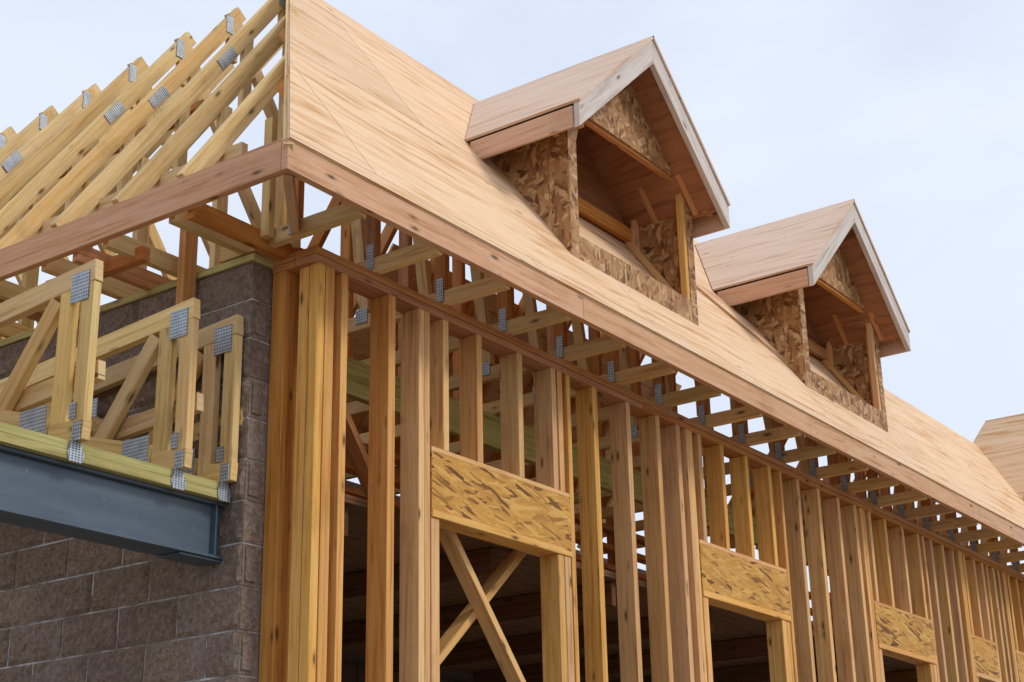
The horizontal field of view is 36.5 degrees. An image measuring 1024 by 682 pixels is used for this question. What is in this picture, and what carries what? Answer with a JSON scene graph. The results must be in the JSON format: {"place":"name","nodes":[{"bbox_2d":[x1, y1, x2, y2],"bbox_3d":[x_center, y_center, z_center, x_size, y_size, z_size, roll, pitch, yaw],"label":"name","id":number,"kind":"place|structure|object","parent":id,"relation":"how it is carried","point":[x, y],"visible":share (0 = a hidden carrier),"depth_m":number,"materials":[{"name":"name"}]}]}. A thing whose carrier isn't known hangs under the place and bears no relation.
{"place":"outdoors","nodes":[
{"label":"outdoors","id":0,"kind":"place"},
{"bbox_2d":[0,0,1023,620],"label":"sky","id":1,"kind":"structure","parent":0,"point":[911,112],"materials":[{"name":"white"}]},
{"bbox_3d":[-3.773,1.305,3.122,0.400,3.060,0.400,-15,-24,33],"label":"porch column","id":2,"kind":"object","parent":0,"visible":0},
{"bbox_2d":[0,445,225,565],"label":"steel beam","id":3,"kind":"structure","parent":2,"relation":"on","point":[49,495],"depth_m":6.37,"materials":[{"name":"grey metal"}]},
{"bbox_2d":[0,422,223,502],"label":"nailer","id":4,"kind":"object","parent":3,"relation":"on","point":[30,441],"visible":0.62,"depth_m":6.34,"materials":[{"name":"yellow wood"}]},
{"bbox_2d":[0,259,105,463],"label":"porch truss","id":5,"kind":"object","parent":4,"relation":"on","point":[59,298],"visible":0.91,"depth_m":6.45,"materials":[{"name":"beige wood"}]},
{"bbox_2d":[0,297,203,490],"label":"porch truss","id":6,"kind":"object","parent":4,"relation":"on","point":[159,333],"visible":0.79,"depth_m":6.89,"materials":[{"name":"beige wood"}]},
{"bbox_2d":[71,314,243,502],"bbox_3d":[-2.560,0.650,7.857,3.307,0.868,0.123,-15,-24,33],"label":"porch truss","id":7,"kind":"object","parent":4,"relation":"on","point":[218,339],"visible":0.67,"depth_m":7.03,"materials":[{"name":"beige wood"}]},
{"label":"ground","id":8,"kind":"structure","parent":0,"visible":0},
{"bbox_3d":[-0.181,6.361,12.844,8.050,0.156,13.600,-15,-24,33],"label":"floor slab","id":9,"kind":"object","parent":8,"relation":"on","visible":0},
{"bbox_2d":[0,287,271,681],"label":"mortar","id":10,"kind":"object","parent":9,"relation":"on","point":[145,645],"visible":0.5,"depth_m":7.11,"materials":[{"name":"grey concrete"}]},
{"bbox_2d":[0,262,272,681],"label":"blocks","id":11,"kind":"structure","parent":9,"relation":"on","point":[230,653],"depth_m":7.11,"materials":[{"name":"grey concrete"}]},
{"bbox_2d":[0,253,273,347],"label":"top plate","id":12,"kind":"object","parent":11,"relation":"on","point":[202,274],"visible":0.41,"depth_m":7.54,"materials":[{"name":"wood"}]},
{"bbox_2d":[0,27,1023,681],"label":"plates and posts","id":13,"kind":"object","parent":9,"relation":"on","point":[276,571],"visible":0.17,"depth_m":7.66,"materials":[{"name":"brown wood"}]},
{"bbox_2d":[0,0,1023,575],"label":"roof trusses","id":14,"kind":"object","parent":13,"relation":"on","point":[96,178],"visible":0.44,"depth_m":8.62,"materials":[{"name":"beige wood"}]},
{"bbox_2d":[0,0,1018,569],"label":"connector plates","id":15,"kind":"object","parent":14,"relation":"attached to","point":[156,100],"visible":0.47,"depth_m":9.53,"materials":[{"name":"silver metal"}]},
{"bbox_2d":[0,137,1023,545],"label":"eave fascia","id":16,"kind":"structure","parent":14,"relation":"attached to","point":[258,165],"depth_m":7.36,"materials":[{"name":"brown wood"}]},
{"bbox_2d":[287,0,1023,539],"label":"roof sheathing","id":17,"kind":"object","parent":14,"relation":"on","point":[365,104],"visible":0.31,"depth_m":9.05,"materials":[{"name":"beige wood"}]},
{"bbox_2d":[465,35,730,325],"bbox_3d":[0.335,-0.986,9.896,1.417,1.679,1.800,-15,-24,33],"label":"roof dormer","id":18,"kind":"object","parent":17,"relation":"on","point":[610,144],"visible":0.98,"depth_m":9.87,"materials":[{"name":"beige wood"}]},
{"bbox_2d":[695,199,910,431],"bbox_3d":[2.108,-0.168,12.212,1.417,1.679,1.800,-15,-24,33],"label":"roof dormer","id":19,"kind":"object","parent":17,"relation":"on","point":[796,291],"visible":0.98,"depth_m":12.14,"materials":[{"name":"beige wood"}]},
{"bbox_2d":[346,357,893,591],"bbox_3d":[2.480,1.724,12.411,0.050,0.200,12.850,-15,-24,33],"label":"treated ledger","id":20,"kind":"object","parent":13,"relation":"attached to","point":[357,383],"depth_m":9.00,"materials":[{"name":"wood"}]},
{"bbox_2d":[342,494,917,681],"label":"interior framing","id":21,"kind":"object","parent":13,"relation":"attached to","point":[739,648],"visible":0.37,"depth_m":10.40,"materials":[{"name":"brown wood"}]},
{"bbox_2d":[973,413,1023,501],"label":"cross gable sheathing","id":22,"kind":"object","parent":13,"relation":"attached to","point":[999,442],"visible":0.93,"depth_m":15.96,"materials":[{"name":"beige wood"}]},
{"bbox_2d":[341,480,812,681],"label":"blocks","id":23,"kind":"structure","parent":9,"relation":"on","point":[350,672],"depth_m":11.75,"materials":[{"name":"brown wood"}]},
{"bbox_2d":[287,262,1023,681],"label":"wall studs","id":24,"kind":"object","parent":9,"relation":"on","point":[957,600],"depth_m":8.55,"materials":[{"name":"brown wood"}]},
{"bbox_2d":[430,451,1023,681],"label":"window headers","id":25,"kind":"object","parent":24,"relation":"attached to","point":[460,488],"depth_m":8.37,"materials":[{"name":"wood"}]}
]}

